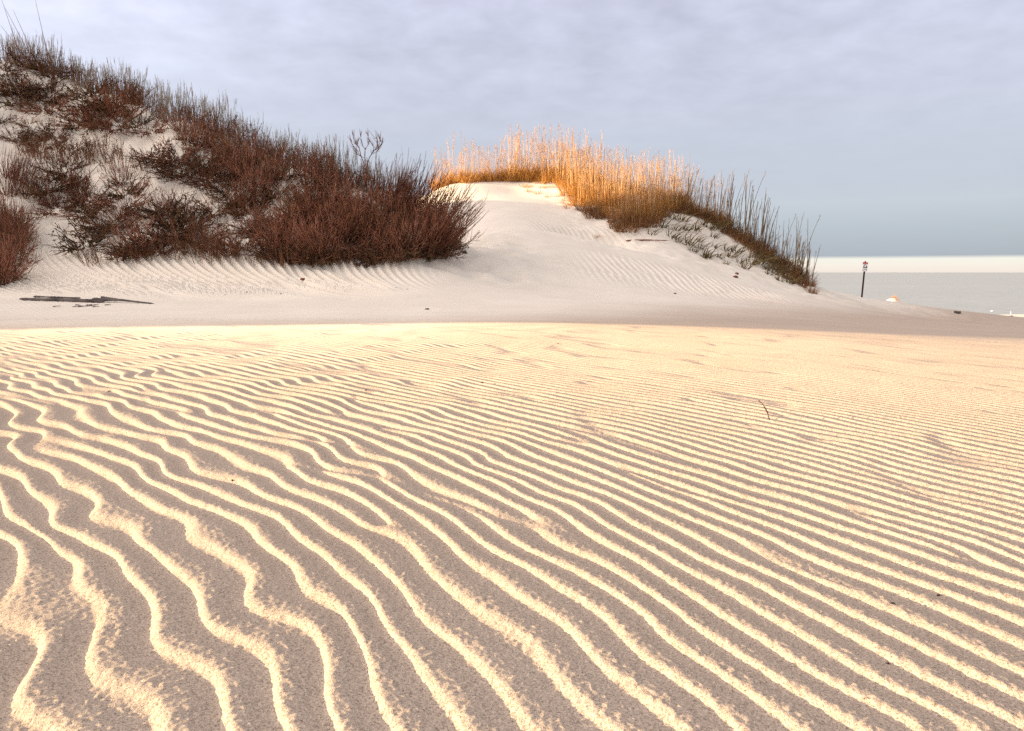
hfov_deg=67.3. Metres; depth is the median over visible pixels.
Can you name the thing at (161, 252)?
sprawling shrub
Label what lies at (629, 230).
olive grass clump
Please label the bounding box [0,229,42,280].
dune shrub
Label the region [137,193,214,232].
sprawling shrub
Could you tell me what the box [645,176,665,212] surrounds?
sea oats
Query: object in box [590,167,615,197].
golden grass
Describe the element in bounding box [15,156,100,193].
sprawling shrub
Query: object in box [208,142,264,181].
dune shrub
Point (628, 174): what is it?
sea oats
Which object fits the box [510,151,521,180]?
sea oats
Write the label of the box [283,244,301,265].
dry twigs
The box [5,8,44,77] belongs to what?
tall bare stalk
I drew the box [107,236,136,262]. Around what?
dry twigs
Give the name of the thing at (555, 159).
sea oats
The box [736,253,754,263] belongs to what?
grass tuft
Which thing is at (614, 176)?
sea oats
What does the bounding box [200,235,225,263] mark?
dry twigs
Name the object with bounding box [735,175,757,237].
sea oat stalks
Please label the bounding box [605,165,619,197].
sea oats
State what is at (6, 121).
sprawling shrub
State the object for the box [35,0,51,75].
tall bare stalk
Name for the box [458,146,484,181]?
golden grass
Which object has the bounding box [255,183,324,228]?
dune shrub
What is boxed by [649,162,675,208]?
sea oats
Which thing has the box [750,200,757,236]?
sea oat stalks
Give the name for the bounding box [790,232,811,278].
sea oat stalks
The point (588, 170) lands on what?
sea oats
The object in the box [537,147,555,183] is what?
sea oats
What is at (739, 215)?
sea oat stalks
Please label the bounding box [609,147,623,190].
sea oats
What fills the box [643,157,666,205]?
sea oats
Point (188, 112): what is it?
dry weed
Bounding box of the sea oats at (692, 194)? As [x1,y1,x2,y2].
[686,174,706,211]
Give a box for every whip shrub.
[0,135,32,177]
[0,139,37,180]
[0,148,25,178]
[0,157,35,194]
[0,159,33,196]
[1,147,47,183]
[7,159,42,194]
[14,149,57,198]
[25,151,59,192]
[361,152,418,203]
[367,160,415,202]
[376,154,446,206]
[378,168,419,206]
[391,150,441,202]
[391,172,423,203]
[392,146,437,199]
[393,167,440,203]
[397,192,481,253]
[399,172,447,205]
[402,155,456,218]
[405,166,459,209]
[412,178,471,228]
[413,177,477,257]
[416,196,459,223]
[419,168,469,215]
[420,167,471,214]
[422,182,488,242]
[424,175,484,253]
[425,207,470,247]
[427,162,484,229]
[428,188,475,233]
[430,201,466,249]
[436,190,476,234]
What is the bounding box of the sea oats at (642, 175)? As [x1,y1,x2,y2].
[635,149,657,193]
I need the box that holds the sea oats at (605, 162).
[596,149,613,193]
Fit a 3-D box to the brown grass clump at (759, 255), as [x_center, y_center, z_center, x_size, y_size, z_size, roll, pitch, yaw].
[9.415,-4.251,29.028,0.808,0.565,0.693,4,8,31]
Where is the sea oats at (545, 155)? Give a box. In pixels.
[535,134,558,172]
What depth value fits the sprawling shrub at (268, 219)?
18.17 m
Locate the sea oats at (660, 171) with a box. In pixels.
[656,155,670,193]
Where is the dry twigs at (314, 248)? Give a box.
[301,231,330,263]
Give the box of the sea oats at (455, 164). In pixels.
[445,131,470,183]
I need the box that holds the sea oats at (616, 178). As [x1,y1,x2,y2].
[609,153,624,193]
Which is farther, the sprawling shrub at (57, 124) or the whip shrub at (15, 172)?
the sprawling shrub at (57, 124)
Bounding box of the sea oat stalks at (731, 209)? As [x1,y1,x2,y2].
[711,188,740,227]
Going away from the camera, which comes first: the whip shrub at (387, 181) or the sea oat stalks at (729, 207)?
the whip shrub at (387, 181)
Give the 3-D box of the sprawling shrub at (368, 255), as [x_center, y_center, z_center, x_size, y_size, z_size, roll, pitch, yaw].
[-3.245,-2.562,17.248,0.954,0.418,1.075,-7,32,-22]
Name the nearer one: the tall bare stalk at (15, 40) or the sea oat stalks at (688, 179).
the tall bare stalk at (15, 40)
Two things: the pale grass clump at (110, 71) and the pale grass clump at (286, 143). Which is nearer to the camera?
the pale grass clump at (286, 143)
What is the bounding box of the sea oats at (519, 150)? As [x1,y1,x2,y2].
[510,126,527,169]
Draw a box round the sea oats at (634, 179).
[633,155,645,194]
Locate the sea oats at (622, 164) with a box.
[609,145,628,184]
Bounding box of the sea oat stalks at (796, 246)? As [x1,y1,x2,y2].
[785,222,802,269]
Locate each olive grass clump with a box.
[600,202,629,224]
[609,217,639,232]
[612,197,642,223]
[615,207,650,227]
[616,206,644,227]
[626,192,662,216]
[631,209,657,223]
[633,203,662,227]
[648,192,671,217]
[649,198,679,216]
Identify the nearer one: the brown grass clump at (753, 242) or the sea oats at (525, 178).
the brown grass clump at (753, 242)
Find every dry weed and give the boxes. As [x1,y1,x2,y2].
[0,43,12,61]
[6,44,25,63]
[8,41,36,68]
[14,135,39,156]
[18,130,51,160]
[22,47,48,69]
[29,144,61,170]
[33,47,62,73]
[35,133,66,158]
[41,58,64,75]
[47,134,94,165]
[48,53,78,80]
[56,138,95,166]
[58,64,89,85]
[60,131,88,154]
[67,65,95,88]
[74,134,98,158]
[81,70,113,92]
[81,126,110,154]
[95,142,131,173]
[97,137,123,160]
[98,78,117,93]
[109,77,134,94]
[112,79,145,101]
[121,79,151,103]
[128,147,153,170]
[132,83,160,112]
[143,96,168,120]
[158,101,182,121]
[165,101,191,119]
[177,102,199,122]
[184,103,214,129]
[189,107,221,133]
[204,109,240,136]
[217,119,241,141]
[224,116,261,144]
[243,133,262,148]
[263,141,292,166]
[270,140,303,165]
[293,148,311,169]
[296,144,326,168]
[307,151,338,170]
[341,166,368,188]
[350,171,376,191]
[353,167,379,192]
[366,176,390,200]
[374,182,403,206]
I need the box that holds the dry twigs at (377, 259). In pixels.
[368,248,388,267]
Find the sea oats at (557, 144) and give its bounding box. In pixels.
[544,124,572,179]
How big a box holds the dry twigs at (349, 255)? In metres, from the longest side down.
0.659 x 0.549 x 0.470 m
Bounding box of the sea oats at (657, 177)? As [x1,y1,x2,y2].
[649,153,666,192]
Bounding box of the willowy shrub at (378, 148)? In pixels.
[349,128,383,186]
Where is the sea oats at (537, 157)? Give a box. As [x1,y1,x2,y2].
[526,135,545,177]
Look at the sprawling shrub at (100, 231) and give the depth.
17.63 m
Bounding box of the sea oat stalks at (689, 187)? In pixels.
[672,170,698,210]
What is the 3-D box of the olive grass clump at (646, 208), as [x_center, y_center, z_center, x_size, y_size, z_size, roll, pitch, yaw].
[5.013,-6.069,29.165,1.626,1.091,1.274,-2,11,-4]
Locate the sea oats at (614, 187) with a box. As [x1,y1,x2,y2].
[604,160,626,207]
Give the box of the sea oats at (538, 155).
[531,127,551,171]
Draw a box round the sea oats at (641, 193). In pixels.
[632,181,643,207]
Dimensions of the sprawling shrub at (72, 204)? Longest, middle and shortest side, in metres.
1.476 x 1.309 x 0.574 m
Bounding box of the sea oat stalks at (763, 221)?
[751,193,770,244]
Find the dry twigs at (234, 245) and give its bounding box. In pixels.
[216,234,242,262]
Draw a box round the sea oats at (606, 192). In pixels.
[596,164,617,205]
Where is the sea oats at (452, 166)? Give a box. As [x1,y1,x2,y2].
[443,140,464,183]
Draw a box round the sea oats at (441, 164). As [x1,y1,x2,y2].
[430,147,444,188]
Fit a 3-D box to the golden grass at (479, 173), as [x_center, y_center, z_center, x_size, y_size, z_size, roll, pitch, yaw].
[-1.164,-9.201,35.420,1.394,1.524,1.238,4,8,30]
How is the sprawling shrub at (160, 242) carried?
on the sand ground at (484, 501)
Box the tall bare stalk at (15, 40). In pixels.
[2,2,27,74]
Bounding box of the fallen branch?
[626,239,668,240]
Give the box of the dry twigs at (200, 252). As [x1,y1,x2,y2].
[185,232,218,263]
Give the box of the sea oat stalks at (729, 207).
[716,171,747,229]
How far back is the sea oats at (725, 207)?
30.77 m
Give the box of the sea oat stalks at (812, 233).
[797,214,820,262]
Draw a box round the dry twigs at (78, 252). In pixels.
[73,247,100,266]
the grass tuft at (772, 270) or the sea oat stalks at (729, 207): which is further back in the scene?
the sea oat stalks at (729, 207)
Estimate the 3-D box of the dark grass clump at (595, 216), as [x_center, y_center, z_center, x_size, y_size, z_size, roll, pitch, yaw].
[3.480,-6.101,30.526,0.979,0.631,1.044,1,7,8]
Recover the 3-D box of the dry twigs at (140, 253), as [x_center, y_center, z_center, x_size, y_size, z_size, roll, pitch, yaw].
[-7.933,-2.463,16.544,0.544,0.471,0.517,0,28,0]
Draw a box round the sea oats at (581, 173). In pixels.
[574,158,582,186]
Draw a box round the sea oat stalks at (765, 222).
[750,197,779,245]
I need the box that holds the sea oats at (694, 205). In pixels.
[682,166,713,212]
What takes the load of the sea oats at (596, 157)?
on the sand ground at (484, 501)
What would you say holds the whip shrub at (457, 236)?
on the sand ground at (484, 501)
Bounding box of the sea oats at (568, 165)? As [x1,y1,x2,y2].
[558,145,573,182]
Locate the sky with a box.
[0,0,1023,271]
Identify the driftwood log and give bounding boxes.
[19,295,104,302]
[92,296,153,303]
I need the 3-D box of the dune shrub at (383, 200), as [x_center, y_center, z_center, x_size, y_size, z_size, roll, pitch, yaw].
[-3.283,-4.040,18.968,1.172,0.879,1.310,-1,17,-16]
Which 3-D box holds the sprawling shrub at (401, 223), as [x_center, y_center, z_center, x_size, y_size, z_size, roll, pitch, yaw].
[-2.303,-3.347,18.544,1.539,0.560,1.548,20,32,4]
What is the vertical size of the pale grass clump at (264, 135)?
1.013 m
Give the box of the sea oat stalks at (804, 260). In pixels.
[798,243,815,278]
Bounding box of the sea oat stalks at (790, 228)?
[775,213,795,250]
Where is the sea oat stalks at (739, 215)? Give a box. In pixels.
[735,188,761,240]
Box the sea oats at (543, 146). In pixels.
[538,125,553,170]
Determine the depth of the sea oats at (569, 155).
34.60 m
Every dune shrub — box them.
[0,190,44,228]
[0,199,38,235]
[0,199,40,235]
[0,200,39,241]
[0,211,41,242]
[0,216,41,266]
[0,217,24,250]
[0,217,39,255]
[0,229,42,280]
[0,233,18,265]
[0,235,21,278]
[0,236,22,273]
[0,236,35,285]
[1,193,22,223]
[17,175,61,205]
[57,158,105,201]
[82,189,134,230]
[96,156,135,186]
[100,214,169,255]
[147,181,181,210]
[156,208,211,255]
[161,106,191,131]
[170,116,215,151]
[172,112,215,140]
[173,112,220,146]
[187,122,231,147]
[191,131,245,169]
[198,114,227,137]
[198,140,256,176]
[198,203,247,258]
[199,127,247,152]
[203,134,241,161]
[204,164,268,207]
[206,174,276,216]
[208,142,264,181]
[210,118,248,152]
[228,147,260,176]
[229,157,276,192]
[232,133,266,158]
[233,138,270,175]
[233,205,281,236]
[234,168,285,203]
[237,153,282,186]
[239,193,290,245]
[241,122,289,166]
[246,203,317,254]
[253,146,296,181]
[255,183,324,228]
[263,201,313,233]
[272,204,342,260]
[273,162,321,209]
[282,185,320,219]
[282,213,325,249]
[283,148,322,176]
[283,181,340,219]
[284,138,344,183]
[285,168,328,208]
[285,217,335,255]
[289,207,328,240]
[291,145,336,189]
[292,188,340,222]
[302,194,338,231]
[305,160,358,202]
[312,190,389,239]
[313,193,376,234]
[322,199,367,244]
[327,183,395,227]
[328,173,369,212]
[329,152,361,188]
[330,194,395,241]
[336,189,390,235]
[353,212,397,253]
[360,219,415,260]
[361,186,401,219]
[371,184,414,216]
[371,201,406,236]
[375,196,425,245]
[376,210,417,254]
[385,207,446,256]
[388,200,426,226]
[390,180,423,217]
[393,182,434,219]
[393,214,428,246]
[401,192,442,225]
[401,201,444,234]
[408,194,448,230]
[412,207,462,242]
[417,204,463,249]
[428,215,484,249]
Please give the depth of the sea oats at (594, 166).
33.67 m
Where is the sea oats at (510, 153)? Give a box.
[505,130,525,173]
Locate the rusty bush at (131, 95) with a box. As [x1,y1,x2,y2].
[111,80,148,105]
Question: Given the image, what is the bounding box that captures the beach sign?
[861,261,867,297]
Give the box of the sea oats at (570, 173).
[561,150,581,188]
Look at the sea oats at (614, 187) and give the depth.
31.30 m
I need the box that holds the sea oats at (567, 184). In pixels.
[559,156,574,190]
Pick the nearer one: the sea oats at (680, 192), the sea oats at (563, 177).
the sea oats at (680, 192)
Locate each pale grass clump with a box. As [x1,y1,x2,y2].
[0,25,19,62]
[0,36,13,62]
[4,31,23,64]
[10,33,31,64]
[14,32,37,63]
[18,38,39,65]
[19,35,43,66]
[37,34,62,72]
[39,41,55,72]
[45,48,64,67]
[48,45,65,73]
[55,50,81,84]
[57,49,75,82]
[67,55,86,86]
[74,56,98,87]
[76,58,97,90]
[90,59,104,88]
[96,63,117,93]
[100,57,127,93]
[102,62,121,93]
[121,64,147,104]
[122,67,147,94]
[136,72,161,113]
[143,81,169,115]
[147,84,171,120]
[155,82,191,121]
[159,88,179,121]
[162,82,192,120]
[173,94,189,118]
[182,88,208,124]
[185,94,198,120]
[185,94,209,122]
[199,94,225,126]
[199,98,220,129]
[202,92,236,133]
[205,104,227,130]
[224,111,242,141]
[232,113,251,141]
[233,110,262,142]
[252,122,271,149]
[255,125,277,145]
[259,123,296,166]
[266,129,284,151]
[279,124,302,163]
[281,137,309,162]
[293,139,313,163]
[316,132,343,170]
[318,136,348,175]
[330,147,358,187]
[333,152,350,176]
[346,151,373,191]
[361,153,391,197]
[382,165,408,192]
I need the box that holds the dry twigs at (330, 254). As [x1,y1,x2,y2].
[317,239,343,263]
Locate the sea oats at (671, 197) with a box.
[663,175,681,211]
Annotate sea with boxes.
[808,272,1023,314]
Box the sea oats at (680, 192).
[674,163,694,207]
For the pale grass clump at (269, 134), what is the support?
on the sand ground at (484, 501)
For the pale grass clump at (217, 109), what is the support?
on the sand ground at (484, 501)
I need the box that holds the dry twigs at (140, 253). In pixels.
[127,242,156,263]
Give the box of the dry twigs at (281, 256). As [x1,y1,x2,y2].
[265,239,296,266]
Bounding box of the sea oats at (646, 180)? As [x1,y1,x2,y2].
[634,155,651,200]
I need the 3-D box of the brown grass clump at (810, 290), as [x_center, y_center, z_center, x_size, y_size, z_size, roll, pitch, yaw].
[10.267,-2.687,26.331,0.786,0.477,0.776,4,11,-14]
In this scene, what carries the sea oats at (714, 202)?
on the sand ground at (484, 501)
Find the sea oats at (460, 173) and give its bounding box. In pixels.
[454,143,473,182]
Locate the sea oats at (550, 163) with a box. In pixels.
[538,138,559,179]
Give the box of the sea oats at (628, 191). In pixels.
[618,162,637,210]
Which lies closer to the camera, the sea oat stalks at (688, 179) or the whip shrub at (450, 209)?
the whip shrub at (450, 209)
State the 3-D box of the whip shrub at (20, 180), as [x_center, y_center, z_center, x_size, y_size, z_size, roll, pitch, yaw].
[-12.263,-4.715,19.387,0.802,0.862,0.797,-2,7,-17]
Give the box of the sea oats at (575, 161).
[567,144,579,184]
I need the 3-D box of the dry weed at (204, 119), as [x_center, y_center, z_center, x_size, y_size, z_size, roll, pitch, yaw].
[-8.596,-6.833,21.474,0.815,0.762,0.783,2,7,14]
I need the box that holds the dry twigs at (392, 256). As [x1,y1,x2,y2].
[381,246,405,265]
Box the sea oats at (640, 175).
[627,153,651,196]
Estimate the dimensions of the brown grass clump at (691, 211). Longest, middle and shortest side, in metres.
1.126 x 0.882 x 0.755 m
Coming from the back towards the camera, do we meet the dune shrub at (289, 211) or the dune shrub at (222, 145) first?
the dune shrub at (222, 145)
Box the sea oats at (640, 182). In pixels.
[631,173,647,207]
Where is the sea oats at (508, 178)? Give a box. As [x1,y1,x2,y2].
[492,136,528,181]
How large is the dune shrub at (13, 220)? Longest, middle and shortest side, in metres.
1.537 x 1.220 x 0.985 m
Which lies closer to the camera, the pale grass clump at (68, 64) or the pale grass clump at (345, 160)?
the pale grass clump at (345, 160)
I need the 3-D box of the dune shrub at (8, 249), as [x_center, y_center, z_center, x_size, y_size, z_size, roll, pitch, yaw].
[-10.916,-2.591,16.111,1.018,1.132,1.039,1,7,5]
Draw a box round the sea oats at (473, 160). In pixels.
[464,141,481,179]
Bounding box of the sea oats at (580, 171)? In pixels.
[576,150,589,186]
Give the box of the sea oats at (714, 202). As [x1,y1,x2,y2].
[703,178,722,217]
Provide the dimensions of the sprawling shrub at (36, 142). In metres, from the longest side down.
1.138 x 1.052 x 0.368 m
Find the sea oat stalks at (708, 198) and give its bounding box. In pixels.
[693,175,714,215]
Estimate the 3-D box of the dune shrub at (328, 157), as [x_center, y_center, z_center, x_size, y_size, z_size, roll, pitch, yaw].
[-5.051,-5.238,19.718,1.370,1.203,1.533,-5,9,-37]
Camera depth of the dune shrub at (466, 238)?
19.25 m
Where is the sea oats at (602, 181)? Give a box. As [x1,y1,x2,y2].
[591,152,611,203]
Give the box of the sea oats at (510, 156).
[499,125,528,177]
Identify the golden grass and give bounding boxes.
[424,155,451,188]
[436,153,458,185]
[450,148,470,178]
[457,156,477,182]
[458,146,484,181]
[472,157,485,181]
[476,162,494,181]
[479,146,504,181]
[483,152,497,180]
[486,154,507,180]
[514,154,544,181]
[529,160,545,181]
[534,152,550,177]
[556,149,579,183]
[557,159,582,193]
[558,161,581,195]
[559,169,587,202]
[565,168,589,206]
[567,157,594,193]
[569,146,602,178]
[571,170,589,198]
[572,176,596,203]
[580,179,603,210]
[581,166,599,197]
[582,174,601,205]
[583,145,609,182]
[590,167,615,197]
[593,184,609,206]
[594,196,613,213]
[600,186,613,204]
[602,180,629,217]
[606,182,620,210]
[607,165,635,205]
[607,183,629,211]
[609,157,634,191]
[611,185,642,223]
[617,186,647,222]
[621,178,654,222]
[626,186,646,210]
[629,167,656,197]
[631,181,659,211]
[640,186,663,221]
[649,186,670,219]
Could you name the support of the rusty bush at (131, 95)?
on the sand ground at (484, 501)
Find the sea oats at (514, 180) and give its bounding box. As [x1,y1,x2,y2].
[498,134,521,181]
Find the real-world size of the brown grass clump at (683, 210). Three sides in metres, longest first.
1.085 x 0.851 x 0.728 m
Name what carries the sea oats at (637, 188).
on the sand ground at (484, 501)
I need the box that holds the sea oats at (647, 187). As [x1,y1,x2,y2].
[635,162,656,205]
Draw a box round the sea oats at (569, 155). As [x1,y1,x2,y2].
[560,132,578,180]
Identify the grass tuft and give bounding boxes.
[657,201,677,221]
[658,214,686,227]
[666,227,693,239]
[669,206,694,222]
[670,220,689,231]
[675,208,703,222]
[675,231,691,242]
[682,230,710,245]
[683,221,702,230]
[686,239,708,252]
[690,218,716,231]
[696,241,714,248]
[700,242,732,258]
[705,221,724,231]
[710,231,726,238]
[712,219,743,229]
[720,240,740,251]
[725,246,753,258]
[731,239,758,252]
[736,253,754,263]
[738,256,762,268]
[746,246,778,265]
[746,251,766,258]
[771,255,792,266]
[771,267,790,275]
[774,272,798,282]
[784,275,802,283]
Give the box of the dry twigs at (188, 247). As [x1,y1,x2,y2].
[167,233,204,258]
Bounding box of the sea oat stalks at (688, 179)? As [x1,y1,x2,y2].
[674,159,694,205]
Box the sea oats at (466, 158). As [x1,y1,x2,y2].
[465,147,475,175]
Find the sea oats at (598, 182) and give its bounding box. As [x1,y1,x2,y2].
[589,159,609,193]
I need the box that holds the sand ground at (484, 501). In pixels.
[0,61,1023,730]
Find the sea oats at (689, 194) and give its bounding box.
[678,165,702,209]
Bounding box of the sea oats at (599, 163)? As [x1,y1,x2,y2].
[589,141,611,182]
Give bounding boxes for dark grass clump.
[573,200,587,210]
[580,203,595,214]
[582,200,602,219]
[590,204,606,218]
[605,217,619,228]
[611,218,626,232]
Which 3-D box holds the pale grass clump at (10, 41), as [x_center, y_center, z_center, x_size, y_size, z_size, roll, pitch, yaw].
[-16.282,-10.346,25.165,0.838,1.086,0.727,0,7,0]
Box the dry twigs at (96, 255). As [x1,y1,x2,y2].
[84,242,111,265]
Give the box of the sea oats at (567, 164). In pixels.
[556,136,573,178]
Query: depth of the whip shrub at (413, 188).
19.14 m
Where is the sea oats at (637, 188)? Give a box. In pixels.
[630,155,646,203]
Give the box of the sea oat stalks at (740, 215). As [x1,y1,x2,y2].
[727,194,743,233]
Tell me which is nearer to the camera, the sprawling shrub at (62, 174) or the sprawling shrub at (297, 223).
the sprawling shrub at (297, 223)
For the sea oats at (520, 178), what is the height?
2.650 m
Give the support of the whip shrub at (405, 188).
on the sand ground at (484, 501)
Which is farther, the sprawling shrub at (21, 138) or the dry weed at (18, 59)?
the dry weed at (18, 59)
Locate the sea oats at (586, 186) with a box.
[577,161,599,194]
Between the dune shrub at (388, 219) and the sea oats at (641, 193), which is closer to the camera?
the dune shrub at (388, 219)
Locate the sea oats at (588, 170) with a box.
[582,156,592,188]
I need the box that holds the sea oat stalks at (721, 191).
[714,169,733,218]
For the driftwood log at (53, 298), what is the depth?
13.73 m
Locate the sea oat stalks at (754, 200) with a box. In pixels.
[740,172,765,234]
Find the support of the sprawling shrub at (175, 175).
on the sand ground at (484, 501)
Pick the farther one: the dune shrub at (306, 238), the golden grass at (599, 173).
the golden grass at (599, 173)
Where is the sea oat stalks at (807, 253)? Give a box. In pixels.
[799,234,820,277]
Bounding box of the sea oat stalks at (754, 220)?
[750,200,765,244]
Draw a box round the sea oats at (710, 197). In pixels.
[703,179,717,213]
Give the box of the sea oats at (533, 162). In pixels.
[523,134,540,180]
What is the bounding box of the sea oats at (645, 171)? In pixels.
[642,152,659,190]
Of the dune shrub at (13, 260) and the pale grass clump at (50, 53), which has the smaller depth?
the dune shrub at (13, 260)
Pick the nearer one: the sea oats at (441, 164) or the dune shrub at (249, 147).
the dune shrub at (249, 147)
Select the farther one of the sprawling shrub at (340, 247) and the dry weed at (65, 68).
the dry weed at (65, 68)
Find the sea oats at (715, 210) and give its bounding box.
[709,184,727,224]
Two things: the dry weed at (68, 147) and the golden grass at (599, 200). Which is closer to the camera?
the dry weed at (68, 147)
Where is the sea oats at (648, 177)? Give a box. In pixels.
[644,167,666,210]
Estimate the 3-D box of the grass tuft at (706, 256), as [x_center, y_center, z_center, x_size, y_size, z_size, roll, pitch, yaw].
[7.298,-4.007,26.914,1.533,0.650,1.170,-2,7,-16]
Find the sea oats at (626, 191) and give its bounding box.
[610,169,631,206]
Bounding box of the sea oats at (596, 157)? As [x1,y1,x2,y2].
[591,146,608,181]
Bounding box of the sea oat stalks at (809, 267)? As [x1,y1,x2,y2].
[807,252,817,283]
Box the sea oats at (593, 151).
[584,129,605,173]
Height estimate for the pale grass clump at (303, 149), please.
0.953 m
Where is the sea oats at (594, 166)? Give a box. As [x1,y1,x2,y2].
[580,143,602,187]
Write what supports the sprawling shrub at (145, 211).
on the sand ground at (484, 501)
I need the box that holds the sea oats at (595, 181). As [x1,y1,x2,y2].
[584,157,603,198]
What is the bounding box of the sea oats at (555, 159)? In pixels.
[547,136,566,176]
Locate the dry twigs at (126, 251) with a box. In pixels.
[116,241,138,260]
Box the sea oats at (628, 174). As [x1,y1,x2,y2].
[620,152,640,196]
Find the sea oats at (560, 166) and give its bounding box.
[546,141,569,184]
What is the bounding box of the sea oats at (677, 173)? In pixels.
[668,149,683,192]
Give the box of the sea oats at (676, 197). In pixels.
[671,179,681,210]
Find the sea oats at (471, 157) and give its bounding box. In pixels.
[466,138,479,174]
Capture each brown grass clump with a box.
[673,196,695,213]
[682,205,702,215]
[690,203,707,217]
[707,208,729,225]
[715,223,734,232]
[729,223,751,239]
[729,231,747,243]
[736,227,751,241]
[738,234,756,245]
[743,234,761,247]
[743,239,763,252]
[749,240,770,254]
[753,250,767,259]
[755,243,774,254]
[765,248,785,263]
[777,268,799,279]
[778,254,804,274]
[779,259,804,274]
[789,270,808,284]
[793,269,816,286]
[804,283,819,293]
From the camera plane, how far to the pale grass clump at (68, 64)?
25.01 m
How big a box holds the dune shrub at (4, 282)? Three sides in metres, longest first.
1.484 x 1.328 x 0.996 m
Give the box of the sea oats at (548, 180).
[542,143,561,182]
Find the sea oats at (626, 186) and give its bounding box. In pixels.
[620,169,632,203]
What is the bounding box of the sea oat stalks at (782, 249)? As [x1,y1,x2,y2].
[781,234,789,263]
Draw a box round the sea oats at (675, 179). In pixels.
[664,152,684,201]
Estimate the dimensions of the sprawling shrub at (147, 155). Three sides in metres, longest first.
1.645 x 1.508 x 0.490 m
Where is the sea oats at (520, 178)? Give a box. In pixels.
[508,123,535,181]
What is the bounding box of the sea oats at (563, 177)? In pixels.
[555,150,569,188]
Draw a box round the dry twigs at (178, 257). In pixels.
[152,239,183,260]
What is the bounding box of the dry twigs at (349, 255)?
[332,239,356,265]
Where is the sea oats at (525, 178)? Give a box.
[516,140,537,181]
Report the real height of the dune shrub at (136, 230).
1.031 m
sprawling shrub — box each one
[0,45,34,76]
[0,67,52,97]
[0,75,38,93]
[0,76,55,109]
[0,110,27,123]
[0,122,34,141]
[3,41,77,73]
[4,82,54,105]
[5,65,80,107]
[5,126,38,145]
[6,87,79,116]
[8,115,38,129]
[9,66,68,92]
[9,129,50,150]
[9,160,81,201]
[10,115,56,136]
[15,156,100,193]
[16,133,55,152]
[23,58,84,80]
[25,150,93,181]
[26,182,90,220]
[32,117,71,141]
[39,93,107,135]
[39,131,75,144]
[41,216,131,255]
[46,86,110,117]
[46,107,91,130]
[47,69,121,100]
[47,190,149,232]
[52,179,114,209]
[52,180,117,221]
[58,76,138,117]
[62,210,123,245]
[64,95,132,130]
[64,198,144,236]
[66,85,115,112]
[72,80,154,115]
[72,99,156,139]
[85,170,148,202]
[85,209,148,235]
[87,227,158,260]
[88,175,157,218]
[96,229,176,263]
[109,208,194,248]
[109,215,204,259]
[110,101,163,130]
[117,110,174,137]
[117,193,182,219]
[123,136,178,168]
[129,197,209,248]
[131,144,201,173]
[131,185,195,217]
[132,133,209,165]
[136,199,194,225]
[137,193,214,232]
[145,150,198,183]
[148,152,227,179]
[150,193,240,237]
[161,215,234,247]
[166,142,207,172]
[169,146,234,181]
[170,150,247,190]
[171,160,227,188]
[180,137,229,167]
[183,190,238,219]
[197,174,238,199]
[199,219,279,255]
[202,176,256,209]
[204,161,244,183]
[210,209,264,236]
[224,213,266,238]
[226,183,282,212]
[227,198,271,225]
[230,208,303,242]
[234,135,278,168]
[236,236,299,259]
[245,221,320,255]
[247,236,294,261]
[249,167,309,204]
[252,159,292,183]
[255,151,304,178]
[255,206,290,230]
[255,224,326,246]
[263,197,320,227]
[263,238,326,261]
[267,239,328,264]
[270,250,302,264]
[280,247,337,267]
[284,182,339,213]
[286,184,355,211]
[297,215,378,253]
[298,246,334,267]
[301,246,342,265]
[305,166,356,193]
[308,182,367,210]
[310,224,380,257]
[315,175,379,209]
[316,210,373,243]
[319,242,361,263]
[320,181,388,217]
[330,239,370,261]
[338,223,408,257]
[343,233,418,263]
[345,253,382,266]
[348,244,393,266]
[349,240,386,262]
[362,237,423,261]
[363,200,429,229]
[377,236,438,263]
[380,242,419,259]
[383,206,422,236]
[393,223,471,261]
[397,236,442,258]
[406,235,462,257]
[422,231,467,261]
[423,247,446,262]
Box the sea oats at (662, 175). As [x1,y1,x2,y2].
[649,160,666,194]
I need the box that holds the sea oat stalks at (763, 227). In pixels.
[753,198,776,248]
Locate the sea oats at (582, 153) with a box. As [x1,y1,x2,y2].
[572,132,588,173]
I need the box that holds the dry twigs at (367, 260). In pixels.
[362,252,374,267]
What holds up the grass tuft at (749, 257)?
on the sand ground at (484, 501)
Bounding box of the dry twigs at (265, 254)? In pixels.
[253,247,274,264]
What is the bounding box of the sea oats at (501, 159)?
[484,137,508,178]
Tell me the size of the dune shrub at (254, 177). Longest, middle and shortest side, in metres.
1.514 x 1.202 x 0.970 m
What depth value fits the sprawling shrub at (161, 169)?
19.89 m
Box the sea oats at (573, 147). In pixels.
[556,126,582,172]
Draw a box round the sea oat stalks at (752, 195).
[731,179,767,243]
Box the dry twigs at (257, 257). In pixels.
[237,235,269,265]
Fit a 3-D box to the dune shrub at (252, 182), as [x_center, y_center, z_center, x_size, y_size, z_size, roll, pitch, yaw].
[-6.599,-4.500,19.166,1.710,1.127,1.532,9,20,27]
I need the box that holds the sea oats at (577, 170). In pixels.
[570,148,589,187]
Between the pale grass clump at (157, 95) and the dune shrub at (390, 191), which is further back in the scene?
the pale grass clump at (157, 95)
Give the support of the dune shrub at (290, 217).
on the sand ground at (484, 501)
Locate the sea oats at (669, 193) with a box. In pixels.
[660,161,685,209]
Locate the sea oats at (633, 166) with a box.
[625,148,639,184]
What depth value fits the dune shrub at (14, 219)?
17.50 m
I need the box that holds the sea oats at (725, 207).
[713,189,736,226]
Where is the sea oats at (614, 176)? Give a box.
[606,161,627,199]
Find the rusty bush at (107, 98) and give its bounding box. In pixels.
[84,81,143,117]
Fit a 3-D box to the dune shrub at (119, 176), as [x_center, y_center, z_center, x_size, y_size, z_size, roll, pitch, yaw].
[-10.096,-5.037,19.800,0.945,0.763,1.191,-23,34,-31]
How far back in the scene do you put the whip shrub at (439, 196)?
18.92 m
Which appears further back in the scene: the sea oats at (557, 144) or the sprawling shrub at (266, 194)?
the sea oats at (557, 144)

